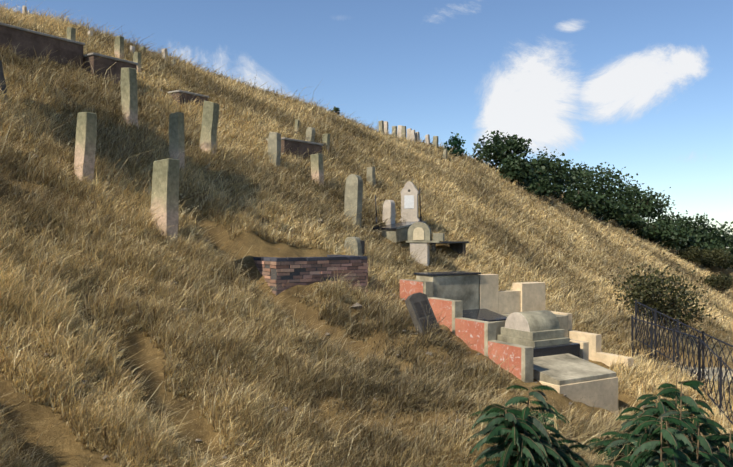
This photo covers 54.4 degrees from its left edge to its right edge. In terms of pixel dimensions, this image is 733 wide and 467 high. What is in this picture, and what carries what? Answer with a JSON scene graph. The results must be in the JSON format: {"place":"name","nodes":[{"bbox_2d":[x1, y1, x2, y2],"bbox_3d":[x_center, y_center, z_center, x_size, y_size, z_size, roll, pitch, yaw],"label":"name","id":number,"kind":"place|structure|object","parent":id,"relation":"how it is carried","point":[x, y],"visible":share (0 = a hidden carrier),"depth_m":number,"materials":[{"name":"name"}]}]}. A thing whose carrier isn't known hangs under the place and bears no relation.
{"place":"outdoors","nodes":[
{"label":"outdoors","id":0,"kind":"place"},
{"bbox_2d":[0,22,732,466],"bbox_3d":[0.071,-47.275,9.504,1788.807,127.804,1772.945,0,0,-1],"label":"hillside ground","id":1,"kind":"structure","parent":0,"point":[50,424],"depth_m":14.49,"materials":[{"name":"brown soil"}]},
{"bbox_2d":[0,60,7,100],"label":"gravestone","id":2,"kind":"object","parent":1,"relation":"on","point":[2,85],"visible":0.38,"depth_m":18.35,"materials":[{"name":"grey stone"}]},
{"bbox_2d":[0,22,84,68],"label":"retaining wall","id":3,"kind":"structure","parent":1,"relation":"on","point":[65,49],"depth_m":22.23,"materials":[{"name":"brick"}]},
{"bbox_2d":[67,27,75,40],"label":"gravestone","id":4,"kind":"object","parent":1,"relation":"on","point":[71,33],"visible":0.46,"depth_m":24.11,"materials":[{"name":"stone"}]},
{"bbox_2d":[74,112,96,181],"bbox_3d":[-6.429,-1.874,16.289,0.442,1.766,0.287,6,2,40],"label":"gravestone","id":5,"kind":"object","parent":1,"relation":"on","point":[86,137],"visible":0.73,"depth_m":16.17,"materials":[{"name":"stone"}]},
{"bbox_2d":[83,52,137,83],"bbox_3d":[-8.811,-5.222,24.249,0.980,1.380,1.780,0,0,35],"label":"box tomb","id":6,"kind":"object","parent":1,"relation":"on","point":[103,63],"visible":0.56,"depth_m":23.70,"materials":[{"name":"brick"}]},
{"bbox_2d":[114,36,123,59],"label":"gravestone","id":7,"kind":"object","parent":1,"relation":"on","point":[119,44],"visible":0.67,"depth_m":27.25,"materials":[{"name":"stone"}]},
{"bbox_2d":[120,68,138,128],"bbox_3d":[-6.894,-3.815,20.740,0.458,2.042,0.302,-1,1,40],"label":"gravestone","id":8,"kind":"object","parent":1,"relation":"on","point":[129,95],"visible":0.69,"depth_m":20.63,"materials":[{"name":"stone"}]},
{"bbox_2d":[133,52,140,72],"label":"gravestone","id":9,"kind":"object","parent":1,"relation":"on","point":[137,56],"visible":0.5,"depth_m":26.52,"materials":[{"name":"stone"}]},
{"bbox_2d":[150,158,179,240],"bbox_3d":[-4.517,-0.710,15.936,0.566,1.910,0.384,3,0,32],"label":"gravestone","id":10,"kind":"object","parent":1,"relation":"on","point":[165,187],"visible":0.77,"depth_m":15.78,"materials":[{"name":"stone"}]},
{"bbox_2d":[162,48,167,59],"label":"gravestone","id":11,"kind":"object","parent":1,"relation":"on","point":[165,54],"visible":0.48,"depth_m":34.52,"materials":[{"name":"stone"}]},
{"bbox_2d":[169,112,184,172],"bbox_3d":[-5.286,-2.476,19.876,0.377,1.784,0.260,-2,-2,29],"label":"gravestone","id":12,"kind":"object","parent":1,"relation":"on","point":[176,130],"visible":0.67,"depth_m":19.79,"materials":[{"name":"stone"}]},
{"bbox_2d":[167,90,208,107],"bbox_3d":[-6.666,-4.610,26.389,0.880,1.100,1.430,0,0,35],"label":"box tomb","id":13,"kind":"object","parent":1,"relation":"on","point":[189,96],"visible":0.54,"depth_m":25.91,"materials":[{"name":"brick"}]},
{"bbox_2d":[199,101,218,154],"bbox_3d":[-4.822,-3.128,21.885,0.450,1.880,0.320,4,-1,29],"label":"gravestone","id":14,"kind":"object","parent":1,"relation":"on","point":[210,117],"visible":0.81,"depth_m":21.79,"materials":[{"name":"stone"}]},
{"bbox_2d":[268,132,280,166],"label":"gravestone","id":15,"kind":"object","parent":1,"relation":"on","point":[274,142],"visible":0.75,"depth_m":24.78,"materials":[{"name":"grey stone"}]},
{"bbox_2d":[266,137,322,158],"bbox_3d":[-2.811,-3.002,28.043,0.980,1.230,2.380,0,0,35],"label":"box tomb","id":16,"kind":"object","parent":1,"relation":"on","point":[308,147],"visible":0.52,"depth_m":27.62,"materials":[{"name":"brick"}]},
{"bbox_2d":[294,119,299,131],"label":"gravestone","id":17,"kind":"object","parent":1,"relation":"on","point":[297,122],"visible":0.48,"depth_m":31.16,"materials":[{"name":"stone"}]},
{"bbox_2d":[305,127,314,141],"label":"gravestone","id":18,"kind":"object","parent":1,"relation":"on","point":[310,132],"visible":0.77,"depth_m":30.61,"materials":[{"name":"grey stone"}]},
{"bbox_2d":[253,255,367,295],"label":"brick enclosure wall","id":19,"kind":"structure","parent":1,"relation":"on","point":[293,271],"depth_m":17.21,"materials":[{"name":"brown brick"}]},
{"bbox_2d":[311,154,323,185],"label":"gravestone","id":20,"kind":"object","parent":1,"relation":"on","point":[316,159],"visible":0.73,"depth_m":25.52,"materials":[{"name":"stone"}]},
{"bbox_2d":[322,133,329,150],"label":"gravestone","id":21,"kind":"object","parent":1,"relation":"on","point":[326,138],"visible":0.67,"depth_m":31.13,"materials":[{"name":"stone"}]},
{"bbox_2d":[6,68,647,463],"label":"loose pebbles","id":22,"kind":"object","parent":1,"relation":"on","point":[354,306],"visible":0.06,"depth_m":14.25,"materials":[{"name":"stone"}]},
{"bbox_2d":[344,174,362,228],"bbox_3d":[-0.439,-1.010,23.768,0.539,1.917,0.365,3,-2,31],"label":"gravestone","id":23,"kind":"object","parent":1,"relation":"on","point":[354,190],"visible":0.83,"depth_m":23.63,"materials":[{"name":"grey stone"}]},
{"bbox_2d":[344,237,362,255],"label":"gravestone","id":24,"kind":"object","parent":1,"relation":"on","point":[356,247],"visible":0.58,"depth_m":20.48,"materials":[{"name":"grey stone"}]},
{"bbox_2d":[360,240,364,255],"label":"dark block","id":25,"kind":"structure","parent":1,"relation":"on","point":[363,245],"depth_m":20.67,"materials":[{"name":"grey stone"}]},
{"bbox_2d":[0,0,732,466],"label":"dry grass","id":26,"kind":"structure","parent":1,"relation":"on","point":[84,350],"depth_m":15.61,"materials":[{"name":"beige plant"}]},
{"bbox_2d":[366,167,375,186],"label":"gravestone","id":27,"kind":"object","parent":1,"relation":"on","point":[371,172],"visible":0.67,"depth_m":30.45,"materials":[{"name":"grey stone"}]},
{"bbox_2d":[378,121,383,134],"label":"gravestone","id":28,"kind":"object","parent":1,"relation":"on","point":[381,124],"visible":0.56,"depth_m":48.75,"materials":[{"name":"grey stone"}]},
{"bbox_2d":[384,121,387,132],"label":"gravestone","id":29,"kind":"object","parent":1,"relation":"on","point":[385,126],"visible":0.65,"depth_m":56.42,"materials":[{"name":"stone"}]},
{"bbox_2d":[382,200,395,224],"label":"gravestone","id":30,"kind":"object","parent":1,"relation":"on","point":[388,206],"visible":0.71,"depth_m":25.61,"materials":[{"name":"stone"}]},
{"bbox_2d":[392,126,396,136],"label":"gravestone","id":31,"kind":"object","parent":1,"relation":"on","point":[394,128],"visible":0.54,"depth_m":56.07,"materials":[{"name":"grey stone"}]},
{"bbox_2d":[373,221,425,242],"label":"platform","id":32,"kind":"structure","parent":1,"relation":"on","point":[398,231],"depth_m":24.38,"materials":[{"name":"stone"}]},
{"bbox_2d":[397,125,401,136],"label":"gravestone","id":33,"kind":"object","parent":1,"relation":"on","point":[399,129],"visible":0.35,"depth_m":58.32,"materials":[{"name":"stone"}]},
{"bbox_2d":[401,126,405,138],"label":"gravestone","id":34,"kind":"object","parent":1,"relation":"on","point":[403,131],"visible":0.52,"depth_m":57.95,"materials":[{"name":"grey stone"}]},
{"bbox_2d":[407,128,411,139],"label":"gravestone","id":35,"kind":"object","parent":1,"relation":"on","point":[408,132],"visible":0.4,"depth_m":57.90,"materials":[{"name":"stone"}]},
{"bbox_2d":[400,181,419,221],"bbox_3d":[1.733,-1.081,28.512,0.950,2.013,0.452,0,0,14],"label":"gravestone","id":36,"kind":"object","parent":1,"relation":"on","point":[409,192],"visible":0.77,"depth_m":28.38,"materials":[{"name":"stone"}]},
{"bbox_2d":[411,130,415,140],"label":"gravestone","id":37,"kind":"object","parent":1,"relation":"on","point":[413,136],"visible":0.56,"depth_m":57.55,"materials":[{"name":"stone"}]},
{"bbox_2d":[415,132,419,141],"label":"gravestone","id":38,"kind":"object","parent":1,"relation":"on","point":[417,134],"visible":0.48,"depth_m":57.80,"materials":[{"name":"stone"}]},
{"bbox_2d":[419,187,421,220],"bbox_3d":[2.173,-0.930,28.642,0.144,1.846,0.064,0,0,-38],"label":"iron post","id":39,"kind":"object","parent":1,"relation":"on","point":[420,205],"visible":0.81,"depth_m":28.62,"materials":[{"name":"black metal"}]},
{"bbox_2d":[405,292,442,337],"bbox_3d":[1.319,1.961,16.262,0.620,1.250,0.168,-8,-18,-45],"label":"leaning headstone","id":40,"kind":"object","parent":1,"relation":"on","point":[415,302],"visible":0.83,"depth_m":16.19,"materials":[{"name":"grey stone"}]},
{"bbox_2d":[406,222,444,265],"bbox_3d":[1.979,0.480,23.944,1.248,1.727,0.477,0,0,14],"label":"gravestone","id":41,"kind":"object","parent":1,"relation":"on","point":[420,235],"visible":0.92,"depth_m":23.79,"materials":[{"name":"grey stone"}]},
{"bbox_2d":[425,134,429,144],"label":"gravestone","id":42,"kind":"object","parent":1,"relation":"on","point":[427,137],"visible":0.62,"depth_m":57.15,"materials":[{"name":"stone"}]},
{"bbox_2d":[433,136,437,146],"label":"gravestone","id":43,"kind":"object","parent":1,"relation":"on","point":[435,139],"visible":0.62,"depth_m":56.53,"materials":[{"name":"grey stone"}]},
{"bbox_2d":[443,149,446,160],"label":"gravestone","id":44,"kind":"object","parent":1,"relation":"on","point":[444,152],"visible":0.6,"depth_m":49.56,"materials":[{"name":"grey stone"}]},
{"bbox_2d":[429,241,468,257],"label":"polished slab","id":45,"kind":"structure","parent":1,"relation":"on","point":[458,247],"depth_m":27.69,"materials":[{"name":"stone"}]},
{"bbox_2d":[437,132,466,156],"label":"bush","id":46,"kind":"object","parent":1,"relation":"on","point":[455,141],"visible":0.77,"depth_m":53.95,"materials":[{"name":"green plant"}]},
{"bbox_2d":[400,271,633,413],"bbox_3d":[4.043,2.654,17.951,4.162,3.224,5.383,0,0,-31],"label":"terraced tomb","id":47,"kind":"object","parent":1,"relation":"on","point":[524,324],"visible":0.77,"depth_m":17.22,"materials":[{"name":"red paint"}]},
{"bbox_2d":[467,385,591,466],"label":"sumac shrub","id":48,"kind":"object","parent":1,"relation":"on","point":[519,415],"depth_m":10.97,"materials":[{"name":"green plant"}]},
{"bbox_2d":[331,107,732,268],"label":"ridge trees","id":49,"kind":"object","parent":1,"relation":"on","point":[682,233],"depth_m":65.13,"materials":[{"name":"green plant"}]},
{"bbox_2d":[582,380,732,466],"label":"sumac shrub","id":50,"kind":"object","parent":1,"relation":"on","point":[682,440],"depth_m":11.00,"materials":[{"name":"green plant"}]},
{"bbox_2d":[609,246,732,336],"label":"dry thorn bush","id":51,"kind":"object","parent":1,"relation":"on","point":[692,254],"depth_m":33.66,"materials":[{"name":"green plant"}]},
{"bbox_2d":[631,300,732,423],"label":"metal fence","id":52,"kind":"object","parent":1,"relation":"on","point":[699,346],"visible":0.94,"depth_m":17.54,"materials":[{"name":"black metal"}]},
{"bbox_2d":[669,365,732,381],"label":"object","id":53,"kind":"structure","parent":1,"relation":"on","point":[711,374],"depth_m":18.81,"materials":[{"name":"grey concrete"}]},
{"bbox_2d":[0,0,732,247],"label":"sky","id":54,"kind":"structure","parent":0,"point":[643,87],"materials":[{"name":"blue"}]}
]}

